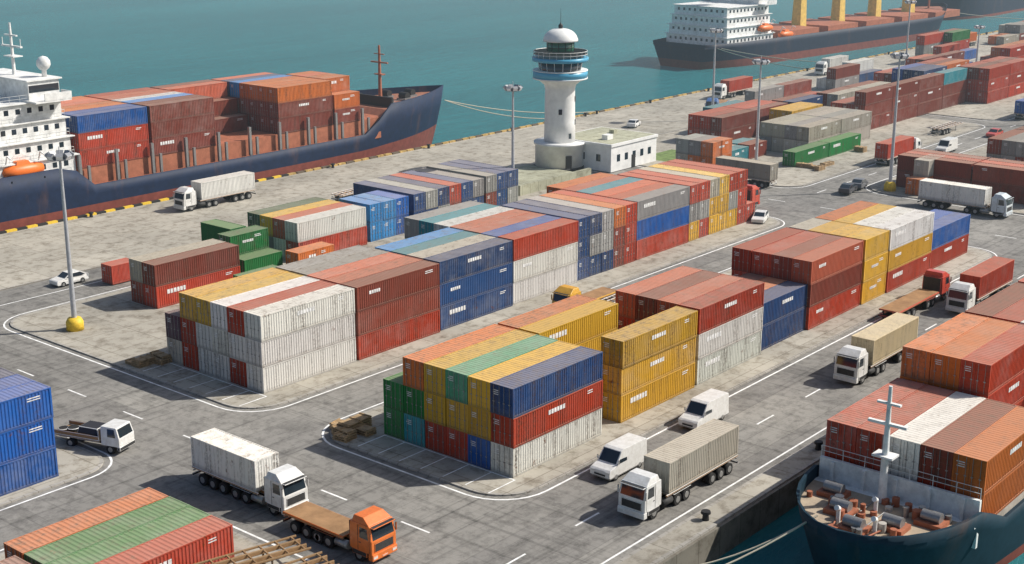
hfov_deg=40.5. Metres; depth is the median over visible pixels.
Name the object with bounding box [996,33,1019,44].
container
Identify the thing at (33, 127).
cargo ship
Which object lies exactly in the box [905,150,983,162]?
container
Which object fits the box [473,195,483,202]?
container
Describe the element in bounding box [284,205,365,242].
container
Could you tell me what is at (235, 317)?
container
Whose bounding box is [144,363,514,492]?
bay markings
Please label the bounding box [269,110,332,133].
container
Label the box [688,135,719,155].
container
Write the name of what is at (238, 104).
container
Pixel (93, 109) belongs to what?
container
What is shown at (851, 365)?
truck
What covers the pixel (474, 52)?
sea water
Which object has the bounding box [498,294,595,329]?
container
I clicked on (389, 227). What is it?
container
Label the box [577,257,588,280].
container
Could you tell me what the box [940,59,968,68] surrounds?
container
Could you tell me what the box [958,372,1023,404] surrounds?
container
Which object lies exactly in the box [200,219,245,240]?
container
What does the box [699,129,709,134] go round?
container
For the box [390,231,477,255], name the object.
container
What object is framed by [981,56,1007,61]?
container
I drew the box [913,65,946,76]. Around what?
container
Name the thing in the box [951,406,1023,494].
container
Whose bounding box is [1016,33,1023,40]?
container
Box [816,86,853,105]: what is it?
container
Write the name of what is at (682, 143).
container
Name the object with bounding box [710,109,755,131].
container
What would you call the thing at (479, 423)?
container
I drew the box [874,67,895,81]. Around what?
container
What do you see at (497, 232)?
container
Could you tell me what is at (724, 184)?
container
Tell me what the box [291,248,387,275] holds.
container
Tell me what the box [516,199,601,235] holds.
container
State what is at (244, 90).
container
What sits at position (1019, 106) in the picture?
truck load
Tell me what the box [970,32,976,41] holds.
truck load
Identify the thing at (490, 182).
container
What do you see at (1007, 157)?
container
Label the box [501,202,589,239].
container
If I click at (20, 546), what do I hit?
container
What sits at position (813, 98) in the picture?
container
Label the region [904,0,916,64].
light pole
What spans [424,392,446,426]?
container
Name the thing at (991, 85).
container
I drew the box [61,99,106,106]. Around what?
container
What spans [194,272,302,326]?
container
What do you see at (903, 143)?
truck load
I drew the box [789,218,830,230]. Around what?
container
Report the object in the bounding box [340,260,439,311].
container
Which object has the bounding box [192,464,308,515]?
truck
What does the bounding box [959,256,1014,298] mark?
truck load
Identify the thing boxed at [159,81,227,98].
container
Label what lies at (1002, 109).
yard
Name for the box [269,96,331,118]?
container
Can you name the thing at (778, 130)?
container
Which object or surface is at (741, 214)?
container
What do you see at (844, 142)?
container
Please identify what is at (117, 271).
red box
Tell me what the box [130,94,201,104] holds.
container
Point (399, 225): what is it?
container
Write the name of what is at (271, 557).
parked chassis
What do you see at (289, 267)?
container
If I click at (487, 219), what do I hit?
container
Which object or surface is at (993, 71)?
container
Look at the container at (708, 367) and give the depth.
138.78 m
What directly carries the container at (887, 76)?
on the container
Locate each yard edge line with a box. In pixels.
[0,437,112,510]
[0,526,317,563]
[3,217,784,411]
[322,246,997,499]
[638,124,984,187]
[866,143,1023,215]
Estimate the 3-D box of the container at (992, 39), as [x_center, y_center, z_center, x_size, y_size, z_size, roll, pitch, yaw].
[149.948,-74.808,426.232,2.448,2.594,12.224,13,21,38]
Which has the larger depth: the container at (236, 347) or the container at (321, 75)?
the container at (321, 75)
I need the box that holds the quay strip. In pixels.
[614,434,825,563]
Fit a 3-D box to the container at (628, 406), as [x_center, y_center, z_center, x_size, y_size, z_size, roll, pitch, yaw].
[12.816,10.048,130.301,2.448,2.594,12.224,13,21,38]
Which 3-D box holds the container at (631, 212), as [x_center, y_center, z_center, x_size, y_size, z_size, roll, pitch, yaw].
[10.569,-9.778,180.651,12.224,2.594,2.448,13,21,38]
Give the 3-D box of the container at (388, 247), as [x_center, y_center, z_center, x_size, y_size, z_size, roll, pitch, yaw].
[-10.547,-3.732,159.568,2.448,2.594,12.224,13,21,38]
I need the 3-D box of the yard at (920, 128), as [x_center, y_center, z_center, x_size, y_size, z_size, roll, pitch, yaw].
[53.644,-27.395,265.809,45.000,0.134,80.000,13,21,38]
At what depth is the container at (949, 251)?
179.02 m
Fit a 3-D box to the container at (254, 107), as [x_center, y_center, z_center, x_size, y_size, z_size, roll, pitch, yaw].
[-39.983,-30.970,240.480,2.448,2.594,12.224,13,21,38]
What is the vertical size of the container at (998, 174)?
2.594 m
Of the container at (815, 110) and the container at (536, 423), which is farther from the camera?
the container at (815, 110)
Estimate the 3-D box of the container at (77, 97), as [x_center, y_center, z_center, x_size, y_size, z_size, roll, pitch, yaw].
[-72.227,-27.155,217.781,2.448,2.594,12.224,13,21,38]
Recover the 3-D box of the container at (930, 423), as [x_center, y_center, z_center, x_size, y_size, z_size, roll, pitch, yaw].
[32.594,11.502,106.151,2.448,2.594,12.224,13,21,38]
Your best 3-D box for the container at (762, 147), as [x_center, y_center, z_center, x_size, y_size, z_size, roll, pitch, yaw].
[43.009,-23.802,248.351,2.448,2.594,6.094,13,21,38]
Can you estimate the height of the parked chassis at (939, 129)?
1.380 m
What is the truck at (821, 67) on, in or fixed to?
on the quay apron
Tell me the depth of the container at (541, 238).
163.45 m
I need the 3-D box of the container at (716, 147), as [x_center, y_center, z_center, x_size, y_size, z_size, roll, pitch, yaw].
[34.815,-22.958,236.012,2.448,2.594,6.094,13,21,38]
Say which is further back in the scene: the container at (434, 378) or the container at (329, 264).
the container at (329, 264)
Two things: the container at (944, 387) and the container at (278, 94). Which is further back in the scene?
the container at (278, 94)
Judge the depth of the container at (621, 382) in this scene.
127.53 m
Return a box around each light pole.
[44,146,83,331]
[503,84,522,167]
[708,28,722,104]
[752,56,769,159]
[884,49,909,191]
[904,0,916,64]
[974,25,984,61]
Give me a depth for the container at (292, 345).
135.13 m
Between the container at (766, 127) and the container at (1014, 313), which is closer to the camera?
the container at (1014, 313)
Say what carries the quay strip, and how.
on the asphalt ground at (462, 528)
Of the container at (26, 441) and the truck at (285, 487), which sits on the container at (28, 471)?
the container at (26, 441)
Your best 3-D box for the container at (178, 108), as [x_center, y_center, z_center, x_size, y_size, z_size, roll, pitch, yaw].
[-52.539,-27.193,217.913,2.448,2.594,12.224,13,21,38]
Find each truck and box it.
[54,419,134,453]
[173,186,255,210]
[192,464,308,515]
[282,501,396,561]
[551,284,615,302]
[617,455,737,519]
[705,98,729,106]
[714,83,750,98]
[747,184,760,206]
[814,61,827,74]
[833,345,901,383]
[874,137,921,165]
[878,269,951,317]
[917,192,1013,217]
[945,280,1012,312]
[1014,113,1023,118]
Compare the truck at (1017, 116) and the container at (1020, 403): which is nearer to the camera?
the container at (1020, 403)
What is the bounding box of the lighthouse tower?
[532,20,588,171]
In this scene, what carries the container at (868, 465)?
on the ship hull at (1000, 539)
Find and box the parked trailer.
[747,178,776,187]
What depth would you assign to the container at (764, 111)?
269.85 m
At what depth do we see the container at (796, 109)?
268.68 m
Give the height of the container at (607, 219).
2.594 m
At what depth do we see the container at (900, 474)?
102.04 m
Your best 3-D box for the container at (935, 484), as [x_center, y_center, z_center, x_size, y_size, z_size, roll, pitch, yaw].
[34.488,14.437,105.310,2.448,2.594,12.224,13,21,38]
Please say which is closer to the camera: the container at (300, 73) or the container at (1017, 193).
the container at (1017, 193)
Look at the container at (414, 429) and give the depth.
120.39 m
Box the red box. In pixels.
[101,258,129,284]
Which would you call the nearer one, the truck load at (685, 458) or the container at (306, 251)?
the truck load at (685, 458)
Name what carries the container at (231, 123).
on the cargo ship at (33, 127)
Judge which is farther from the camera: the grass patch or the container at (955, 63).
the container at (955, 63)
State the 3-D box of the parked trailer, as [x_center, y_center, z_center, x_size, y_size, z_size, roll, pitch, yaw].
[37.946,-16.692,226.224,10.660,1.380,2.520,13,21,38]
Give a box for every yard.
[0,435,103,506]
[0,531,302,563]
[10,189,779,408]
[330,247,991,495]
[638,117,981,186]
[870,145,1023,214]
[927,59,1023,119]
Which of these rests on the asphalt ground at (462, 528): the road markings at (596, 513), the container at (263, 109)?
the road markings at (596, 513)
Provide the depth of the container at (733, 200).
196.40 m
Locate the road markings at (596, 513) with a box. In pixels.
[0,125,1023,563]
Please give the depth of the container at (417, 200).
196.75 m
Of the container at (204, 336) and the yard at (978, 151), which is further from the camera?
the yard at (978, 151)
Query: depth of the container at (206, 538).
97.68 m
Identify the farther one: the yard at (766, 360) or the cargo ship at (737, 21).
the cargo ship at (737, 21)
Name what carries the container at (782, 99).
on the container
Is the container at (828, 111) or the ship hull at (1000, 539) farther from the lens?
the container at (828, 111)
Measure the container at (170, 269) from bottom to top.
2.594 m
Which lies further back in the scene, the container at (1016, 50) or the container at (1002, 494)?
the container at (1016, 50)
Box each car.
[49,269,88,286]
[627,119,640,127]
[751,210,768,223]
[838,182,857,194]
[852,177,867,188]
[986,128,1003,136]
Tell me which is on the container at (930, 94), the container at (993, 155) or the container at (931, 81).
the container at (931, 81)
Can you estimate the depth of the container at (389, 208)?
191.06 m
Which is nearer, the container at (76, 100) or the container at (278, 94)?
the container at (76, 100)
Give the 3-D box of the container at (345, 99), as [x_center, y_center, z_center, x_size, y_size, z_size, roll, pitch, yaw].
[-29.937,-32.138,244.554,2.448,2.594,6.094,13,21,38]
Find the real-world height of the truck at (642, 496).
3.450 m
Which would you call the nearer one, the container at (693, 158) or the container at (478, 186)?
the container at (478, 186)
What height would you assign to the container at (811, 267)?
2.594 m
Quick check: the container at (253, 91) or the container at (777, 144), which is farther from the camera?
the container at (777, 144)
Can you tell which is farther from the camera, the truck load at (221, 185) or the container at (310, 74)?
the container at (310, 74)
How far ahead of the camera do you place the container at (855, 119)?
261.26 m
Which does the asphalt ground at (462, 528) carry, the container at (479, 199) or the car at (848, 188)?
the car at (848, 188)
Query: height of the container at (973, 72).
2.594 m
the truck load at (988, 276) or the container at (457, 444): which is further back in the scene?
the truck load at (988, 276)
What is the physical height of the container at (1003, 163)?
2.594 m
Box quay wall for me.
[659,461,819,563]
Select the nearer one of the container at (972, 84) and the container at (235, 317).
the container at (235, 317)
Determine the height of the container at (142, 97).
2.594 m
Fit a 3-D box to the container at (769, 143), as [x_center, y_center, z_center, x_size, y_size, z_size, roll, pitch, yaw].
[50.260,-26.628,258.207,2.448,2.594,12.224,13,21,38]
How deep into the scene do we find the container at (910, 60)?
346.35 m
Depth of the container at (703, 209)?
190.85 m
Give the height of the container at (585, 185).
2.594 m
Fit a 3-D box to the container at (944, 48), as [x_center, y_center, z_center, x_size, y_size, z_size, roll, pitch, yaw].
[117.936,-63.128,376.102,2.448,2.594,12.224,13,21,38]
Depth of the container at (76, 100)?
218.15 m
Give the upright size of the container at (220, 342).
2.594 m
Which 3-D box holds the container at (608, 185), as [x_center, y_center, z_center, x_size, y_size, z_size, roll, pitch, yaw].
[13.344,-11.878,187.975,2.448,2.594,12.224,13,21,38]
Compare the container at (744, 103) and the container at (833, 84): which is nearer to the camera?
the container at (744, 103)
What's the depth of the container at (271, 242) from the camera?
181.67 m
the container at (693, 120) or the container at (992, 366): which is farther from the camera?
the container at (693, 120)
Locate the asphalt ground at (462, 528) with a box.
[0,114,1023,563]
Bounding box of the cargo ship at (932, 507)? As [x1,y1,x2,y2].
[806,385,1023,548]
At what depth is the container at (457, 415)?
116.63 m
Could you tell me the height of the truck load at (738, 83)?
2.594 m
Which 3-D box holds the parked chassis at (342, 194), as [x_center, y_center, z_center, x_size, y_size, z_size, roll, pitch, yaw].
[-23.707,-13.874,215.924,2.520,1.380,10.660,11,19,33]
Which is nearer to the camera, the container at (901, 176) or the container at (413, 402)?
the container at (413, 402)
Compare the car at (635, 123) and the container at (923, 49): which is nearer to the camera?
the car at (635, 123)
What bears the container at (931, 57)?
on the container
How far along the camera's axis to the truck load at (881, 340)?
139.52 m
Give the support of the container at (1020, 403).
on the ship hull at (1000, 539)
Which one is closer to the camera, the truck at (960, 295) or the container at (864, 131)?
the truck at (960, 295)
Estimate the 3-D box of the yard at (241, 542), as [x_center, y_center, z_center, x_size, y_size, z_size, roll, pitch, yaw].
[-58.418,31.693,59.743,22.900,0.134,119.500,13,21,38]
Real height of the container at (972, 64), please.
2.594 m
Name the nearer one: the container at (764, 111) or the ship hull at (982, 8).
the container at (764, 111)
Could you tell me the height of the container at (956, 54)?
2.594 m
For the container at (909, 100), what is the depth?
286.14 m
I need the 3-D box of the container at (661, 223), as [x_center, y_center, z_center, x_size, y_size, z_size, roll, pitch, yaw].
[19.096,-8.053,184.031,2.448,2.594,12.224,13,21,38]
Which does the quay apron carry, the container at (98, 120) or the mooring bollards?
the mooring bollards
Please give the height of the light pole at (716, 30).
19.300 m
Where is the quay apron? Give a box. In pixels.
[0,32,997,290]
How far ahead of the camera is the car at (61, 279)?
169.19 m
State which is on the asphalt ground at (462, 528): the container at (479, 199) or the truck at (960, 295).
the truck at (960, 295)
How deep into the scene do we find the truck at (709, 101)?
292.63 m
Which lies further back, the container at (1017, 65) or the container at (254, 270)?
the container at (1017, 65)
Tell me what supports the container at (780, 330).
on the yard at (766, 360)
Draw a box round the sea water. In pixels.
[0,0,1023,563]
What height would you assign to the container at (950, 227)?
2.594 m
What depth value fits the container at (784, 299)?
147.68 m
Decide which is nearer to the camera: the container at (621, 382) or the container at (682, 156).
the container at (621, 382)
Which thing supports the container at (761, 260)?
on the container
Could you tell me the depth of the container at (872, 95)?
274.51 m
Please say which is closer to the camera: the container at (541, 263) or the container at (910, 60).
the container at (541, 263)
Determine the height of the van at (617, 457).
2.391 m
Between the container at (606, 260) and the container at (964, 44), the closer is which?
the container at (606, 260)
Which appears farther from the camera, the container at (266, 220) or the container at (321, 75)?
the container at (321, 75)
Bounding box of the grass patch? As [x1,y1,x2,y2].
[656,149,675,161]
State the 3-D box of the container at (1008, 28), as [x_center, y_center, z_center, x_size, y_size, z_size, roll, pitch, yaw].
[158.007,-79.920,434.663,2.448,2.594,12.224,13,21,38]
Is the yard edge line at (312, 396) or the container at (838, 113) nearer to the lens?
the yard edge line at (312, 396)
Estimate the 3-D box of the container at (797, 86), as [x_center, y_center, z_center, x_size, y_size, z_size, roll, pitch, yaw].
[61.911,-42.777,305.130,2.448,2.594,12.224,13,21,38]
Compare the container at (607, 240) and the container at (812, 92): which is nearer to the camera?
the container at (607, 240)
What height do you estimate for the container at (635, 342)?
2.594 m
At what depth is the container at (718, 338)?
137.98 m
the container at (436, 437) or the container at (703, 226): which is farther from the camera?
the container at (703, 226)
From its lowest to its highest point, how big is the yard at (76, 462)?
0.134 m
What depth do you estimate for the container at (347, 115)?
244.60 m
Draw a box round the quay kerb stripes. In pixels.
[0,30,997,233]
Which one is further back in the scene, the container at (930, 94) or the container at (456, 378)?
the container at (930, 94)
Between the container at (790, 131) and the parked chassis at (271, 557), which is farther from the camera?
the container at (790, 131)
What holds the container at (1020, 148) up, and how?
on the container at (1019, 158)
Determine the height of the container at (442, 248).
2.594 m
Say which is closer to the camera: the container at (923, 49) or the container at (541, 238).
the container at (541, 238)
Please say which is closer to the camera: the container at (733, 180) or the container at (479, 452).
the container at (479, 452)
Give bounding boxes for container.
[0,367,16,378]
[0,374,33,389]
[0,380,53,433]
[0,417,55,464]
[0,447,58,496]
[0,555,29,563]
[3,487,167,559]
[24,496,189,563]
[47,505,210,563]
[61,97,96,103]
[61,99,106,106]
[61,100,114,109]
[61,102,126,111]
[62,103,133,131]
[68,105,147,133]
[70,123,148,150]
[71,140,149,167]
[72,96,88,99]
[84,87,154,97]
[93,89,161,98]
[94,515,234,563]
[102,90,173,100]
[111,91,181,101]
[121,93,191,103]
[129,239,224,282]
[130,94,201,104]
[130,280,144,304]
[140,96,213,122]
[141,242,239,286]
[143,266,239,308]
[148,113,214,139]
[149,129,215,155]
[150,79,215,88]
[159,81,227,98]
[165,308,181,340]
[167,337,183,365]
[179,267,287,320]
[180,317,196,345]
[182,342,198,370]
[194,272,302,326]
[195,322,212,351]
[198,347,213,375]
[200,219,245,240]
[210,276,318,331]
[211,72,272,80]
[211,327,228,356]
[213,352,230,381]
[214,97,237,116]
[215,113,247,133]
[217,225,268,254]
[220,73,282,95]
[226,280,336,336]
[228,332,245,362]
[229,357,246,387]
[230,74,291,97]
[231,97,239,112]
[233,264,276,277]
[239,76,299,98]
[239,248,282,272]
[240,98,249,113]
[241,113,250,126]
[244,284,354,341]
[244,313,354,367]
[246,337,355,393]
[247,197,327,226]
[248,77,308,100]
[249,99,258,115]
[250,115,259,130]
[258,78,320,101]
[259,101,268,116]
[260,116,269,132]
[260,199,338,236]
[268,79,331,103]
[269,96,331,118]
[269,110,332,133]
[269,236,273,248]
[272,202,352,239]
[273,237,285,258]
[276,245,372,271]
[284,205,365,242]
[285,241,333,263]
[286,71,316,75]
[286,226,366,250]
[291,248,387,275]
[295,72,326,76]
[305,73,337,77]
[307,252,404,280]
[315,74,349,92]
[323,256,421,284]
[332,90,359,109]
[332,106,359,123]
[339,196,382,223]
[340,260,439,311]
[353,180,425,211]
[354,193,395,219]
[355,287,439,335]
[355,310,439,359]
[366,178,437,209]
[366,221,383,241]
[367,190,408,216]
[375,227,463,251]
[379,175,449,206]
[383,217,395,237]
[383,372,403,412]
[383,406,403,439]
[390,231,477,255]
[391,173,460,202]
[396,214,408,234]
[401,170,472,200]
[402,324,513,390]
[404,201,483,237]
[404,386,423,418]
[404,413,425,447]
[407,234,494,259]
[409,210,425,215]
[415,168,483,197]
[419,203,497,234]
[423,237,511,284]
[424,329,535,397]
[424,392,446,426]
[425,420,446,454]
[426,164,496,192]
[434,206,512,230]
[438,161,507,190]
[440,263,511,307]
[440,284,512,330]
[445,334,557,404]
[446,398,468,433]
[446,427,467,461]
[449,159,517,187]
[450,209,528,230]
[465,212,544,233]
[468,340,578,411]
[468,406,490,440]
[468,434,490,469]
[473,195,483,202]
[481,215,559,237]
[484,191,496,204]
[490,346,602,418]
[491,380,602,448]
[491,408,601,477]
[497,188,506,205]
[498,218,578,261]
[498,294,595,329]
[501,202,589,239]
[507,186,517,203]
[512,242,577,282]
[512,262,576,304]
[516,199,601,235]
[519,299,617,344]
[527,195,613,231]
[539,192,625,228]
[547,172,613,192]
[552,189,636,224]
[562,175,626,191]
[576,177,642,193]
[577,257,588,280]
[578,237,588,259]
[579,329,617,350]
[589,233,601,256]
[589,253,600,276]
[592,179,657,196]
[601,249,613,272]
[601,306,697,368]
[602,229,612,251]
[602,337,695,395]
[602,362,694,422]
[606,182,672,199]
[613,226,624,248]
[613,245,624,267]
[615,266,701,319]
[617,172,700,204]
[618,316,635,328]
[622,184,689,220]
[624,242,635,264]
[625,222,636,244]
[628,169,709,200]
[635,224,688,259]
[636,205,688,240]
[636,270,721,320]
[639,166,719,197]
[648,164,729,194]
[657,274,742,313]
[658,161,738,191]
[669,159,747,189]
[676,133,704,154]
[676,153,687,159]
[678,278,764,334]
[688,106,731,128]
[688,128,698,134]
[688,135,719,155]
[688,155,699,161]
[688,220,698,241]
[689,202,699,222]
[694,331,761,384]
[695,306,763,359]
[699,108,742,129]
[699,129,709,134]
[699,199,709,219]
[699,217,708,237]
[700,136,731,157]
[700,153,731,163]
[703,100,744,110]
[708,214,718,234]
[709,196,718,216]
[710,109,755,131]
[710,124,754,139]
[718,211,727,230]
[719,193,728,213]
[723,99,764,107]
[727,208,736,227]
[728,190,737,210]
[731,227,804,272]
[731,269,747,276]
[732,137,752,144]
[732,145,748,158]
[734,100,775,108]
[736,205,745,224]
[737,187,746,206]
[738,139,766,158]
[738,273,766,280]
[745,84,783,100]
[746,200,754,221]
[747,102,787,122]
[751,231,822,276]
[754,122,760,136]
[757,276,786,289]
[760,114,803,136]
[760,136,771,150]
[761,308,805,350]
[763,280,807,326]
[769,102,808,119]
[771,137,783,152]
[771,234,842,280]
[772,93,810,101]
[772,115,816,138]
[775,78,811,96]
[780,103,822,116]
[782,141,828,166]
[783,94,822,103]
[783,139,795,150]
[784,116,826,139]
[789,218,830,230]
[791,237,863,284]
[792,263,861,307]
[794,106,835,114]
[796,118,840,141]
[796,133,840,146]
[805,91,816,94]
[805,284,860,329]
[808,107,847,115]
[808,221,849,233]
[815,201,877,220]
[816,76,826,89]
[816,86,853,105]
[818,108,857,117]
[819,132,860,156]
[824,451,854,463]
[825,377,925,458]
[826,63,859,79]
[826,75,858,89]
[827,87,864,106]
[827,224,868,236]
[831,96,854,107]
[831,110,871,132]
[834,204,896,223]
[840,125,870,139]
[842,58,873,70]
[842,100,853,108]
[846,80,879,86]
[846,227,889,261]
[853,99,891,116]
[853,206,914,226]
[854,85,893,105]
[855,384,954,466]
[855,460,879,470]
[856,81,890,88]
[859,69,881,82]
[859,273,885,304]
[861,252,887,282]
[870,111,891,129]
[873,209,934,250]
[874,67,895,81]
[884,71,891,81]
[884,79,919,97]
[885,253,930,292]
[887,232,932,271]
[888,391,985,476]
[888,469,917,481]
[891,63,923,80]
[891,104,917,123]
[892,92,918,110]
[896,171,971,187]
[897,153,977,179]
[900,312,988,381]
[900,376,928,384]
[902,64,933,79]
[905,54,934,64]
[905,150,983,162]
[905,176,932,195]
[909,73,943,91]
[912,148,989,159]
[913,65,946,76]
[913,154,943,176]
[915,42,942,54]
[915,55,944,62]
[916,32,943,44]
[917,98,941,115]
[918,86,942,103]
[918,398,1016,485]
[918,477,950,490]
[923,57,948,62]
[929,318,1017,388]
[929,383,957,391]
[930,234,968,268]
[931,58,957,63]
[931,209,951,218]
[931,212,970,250]
[933,42,959,54]
[934,67,967,84]
[936,28,957,41]
[936,50,964,58]
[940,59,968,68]
[942,80,965,96]
[942,91,965,108]
[944,29,970,41]
[944,39,969,49]
[950,463,1023,513]
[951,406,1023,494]
[958,61,986,75]
[958,323,1023,395]
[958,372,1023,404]
[960,48,976,59]
[965,90,976,102]
[965,282,1023,317]
[966,79,977,90]
[967,62,996,79]
[972,162,1023,187]
[972,181,1023,204]
[976,86,1008,103]
[977,75,1009,91]
[978,63,1010,80]
[980,55,989,60]
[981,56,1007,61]
[981,160,1023,167]
[986,129,1023,154]
[986,153,1000,158]
[987,157,1023,163]
[988,33,1009,44]
[990,43,1016,57]
[991,57,1017,62]
[992,298,1023,323]
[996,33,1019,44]
[1000,44,1023,56]
[1001,132,1023,156]
[1001,155,1014,159]
[1002,58,1023,74]
[1004,21,1023,32]
[1008,82,1023,97]
[1009,71,1023,85]
[1012,23,1023,33]
[1015,139,1023,157]
[1015,157,1023,160]
[1015,399,1023,406]
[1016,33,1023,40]
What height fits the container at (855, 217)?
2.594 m
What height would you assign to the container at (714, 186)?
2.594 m
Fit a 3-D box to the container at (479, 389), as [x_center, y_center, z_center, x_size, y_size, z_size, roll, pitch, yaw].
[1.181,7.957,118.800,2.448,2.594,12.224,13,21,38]
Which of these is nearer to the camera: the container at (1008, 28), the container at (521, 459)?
the container at (521, 459)
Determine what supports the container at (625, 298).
on the container at (623, 322)
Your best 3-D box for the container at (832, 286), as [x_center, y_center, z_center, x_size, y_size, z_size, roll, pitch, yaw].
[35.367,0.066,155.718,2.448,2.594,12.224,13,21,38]
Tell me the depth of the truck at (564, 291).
156.23 m
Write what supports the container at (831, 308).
on the yard at (766, 360)
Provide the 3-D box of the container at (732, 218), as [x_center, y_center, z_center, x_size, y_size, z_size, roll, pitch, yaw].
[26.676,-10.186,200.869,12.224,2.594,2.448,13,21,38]
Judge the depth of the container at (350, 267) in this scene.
147.77 m
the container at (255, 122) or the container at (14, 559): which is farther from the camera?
the container at (255, 122)
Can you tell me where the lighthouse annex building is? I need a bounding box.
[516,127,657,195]
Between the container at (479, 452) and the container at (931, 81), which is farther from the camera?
the container at (931, 81)
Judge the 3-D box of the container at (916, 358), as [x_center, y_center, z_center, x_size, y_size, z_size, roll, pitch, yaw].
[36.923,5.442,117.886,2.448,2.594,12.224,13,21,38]
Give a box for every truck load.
[190,428,278,491]
[191,171,254,199]
[644,419,738,493]
[720,76,752,91]
[821,55,848,67]
[851,312,918,365]
[874,135,913,158]
[918,178,991,206]
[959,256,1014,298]
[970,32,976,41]
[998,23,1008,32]
[1014,98,1023,113]
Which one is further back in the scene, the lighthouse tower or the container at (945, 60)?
the container at (945, 60)
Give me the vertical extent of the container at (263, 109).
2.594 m
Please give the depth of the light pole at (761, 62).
233.74 m
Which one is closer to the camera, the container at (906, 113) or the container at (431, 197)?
the container at (431, 197)
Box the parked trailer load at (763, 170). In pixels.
[715,155,777,180]
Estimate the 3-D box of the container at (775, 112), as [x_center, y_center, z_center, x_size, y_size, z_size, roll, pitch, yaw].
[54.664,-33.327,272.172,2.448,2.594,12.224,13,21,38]
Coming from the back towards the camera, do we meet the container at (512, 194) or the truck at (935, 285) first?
the container at (512, 194)
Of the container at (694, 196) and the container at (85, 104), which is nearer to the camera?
the container at (694, 196)
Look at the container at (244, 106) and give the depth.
237.58 m
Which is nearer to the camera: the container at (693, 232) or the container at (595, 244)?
the container at (595, 244)
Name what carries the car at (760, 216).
on the asphalt ground at (462, 528)
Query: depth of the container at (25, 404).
111.04 m
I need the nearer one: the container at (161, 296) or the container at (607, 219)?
the container at (161, 296)
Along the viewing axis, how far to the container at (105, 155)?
208.78 m
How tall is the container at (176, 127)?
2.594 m
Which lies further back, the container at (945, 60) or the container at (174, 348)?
the container at (945, 60)
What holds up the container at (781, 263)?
on the container
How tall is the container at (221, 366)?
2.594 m
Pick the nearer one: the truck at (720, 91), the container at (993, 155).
the container at (993, 155)
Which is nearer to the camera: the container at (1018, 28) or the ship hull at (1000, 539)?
the ship hull at (1000, 539)
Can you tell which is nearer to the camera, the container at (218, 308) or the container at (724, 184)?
the container at (218, 308)
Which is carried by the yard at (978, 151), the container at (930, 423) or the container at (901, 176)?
the container at (901, 176)
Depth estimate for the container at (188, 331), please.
138.60 m
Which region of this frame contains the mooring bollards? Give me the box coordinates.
[88,13,1021,563]
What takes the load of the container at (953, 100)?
on the yard at (1002, 109)
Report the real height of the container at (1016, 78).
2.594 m
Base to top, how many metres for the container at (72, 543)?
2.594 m
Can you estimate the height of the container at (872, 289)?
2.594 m
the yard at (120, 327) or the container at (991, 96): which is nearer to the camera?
the yard at (120, 327)
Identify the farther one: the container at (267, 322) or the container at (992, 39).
the container at (992, 39)
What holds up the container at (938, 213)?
on the container
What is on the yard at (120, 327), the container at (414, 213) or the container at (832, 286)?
the container at (414, 213)
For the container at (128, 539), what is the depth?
97.83 m
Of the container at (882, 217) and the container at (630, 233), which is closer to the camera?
the container at (882, 217)
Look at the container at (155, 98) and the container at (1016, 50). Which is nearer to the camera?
the container at (155, 98)
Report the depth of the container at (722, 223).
195.37 m
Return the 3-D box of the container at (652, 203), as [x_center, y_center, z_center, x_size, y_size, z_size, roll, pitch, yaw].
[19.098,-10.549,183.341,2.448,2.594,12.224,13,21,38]
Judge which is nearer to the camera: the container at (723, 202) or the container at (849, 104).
the container at (723, 202)
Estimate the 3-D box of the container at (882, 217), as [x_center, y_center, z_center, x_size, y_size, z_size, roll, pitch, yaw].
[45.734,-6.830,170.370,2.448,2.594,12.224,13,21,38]
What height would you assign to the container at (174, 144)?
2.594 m
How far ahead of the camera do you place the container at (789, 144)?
250.60 m
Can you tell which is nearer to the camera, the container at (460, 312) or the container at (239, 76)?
the container at (460, 312)
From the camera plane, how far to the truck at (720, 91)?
314.20 m
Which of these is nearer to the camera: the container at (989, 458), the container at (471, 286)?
the container at (989, 458)
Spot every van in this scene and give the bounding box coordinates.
[590,433,646,480]
[678,388,728,428]
[935,137,957,151]
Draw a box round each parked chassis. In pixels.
[194,535,310,563]
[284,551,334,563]
[331,188,353,200]
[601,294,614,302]
[930,121,963,134]
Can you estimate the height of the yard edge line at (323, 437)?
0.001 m
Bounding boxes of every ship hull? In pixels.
[0,85,442,230]
[653,3,946,69]
[796,464,1023,563]
[916,0,1023,19]
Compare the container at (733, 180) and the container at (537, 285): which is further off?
the container at (733, 180)
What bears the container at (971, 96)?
on the yard at (1002, 109)
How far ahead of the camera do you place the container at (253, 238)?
173.39 m
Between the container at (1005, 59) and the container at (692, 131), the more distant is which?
the container at (1005, 59)
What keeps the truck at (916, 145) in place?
on the asphalt ground at (462, 528)
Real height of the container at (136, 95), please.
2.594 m
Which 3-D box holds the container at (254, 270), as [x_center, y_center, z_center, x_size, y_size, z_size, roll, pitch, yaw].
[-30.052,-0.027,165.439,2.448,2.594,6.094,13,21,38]

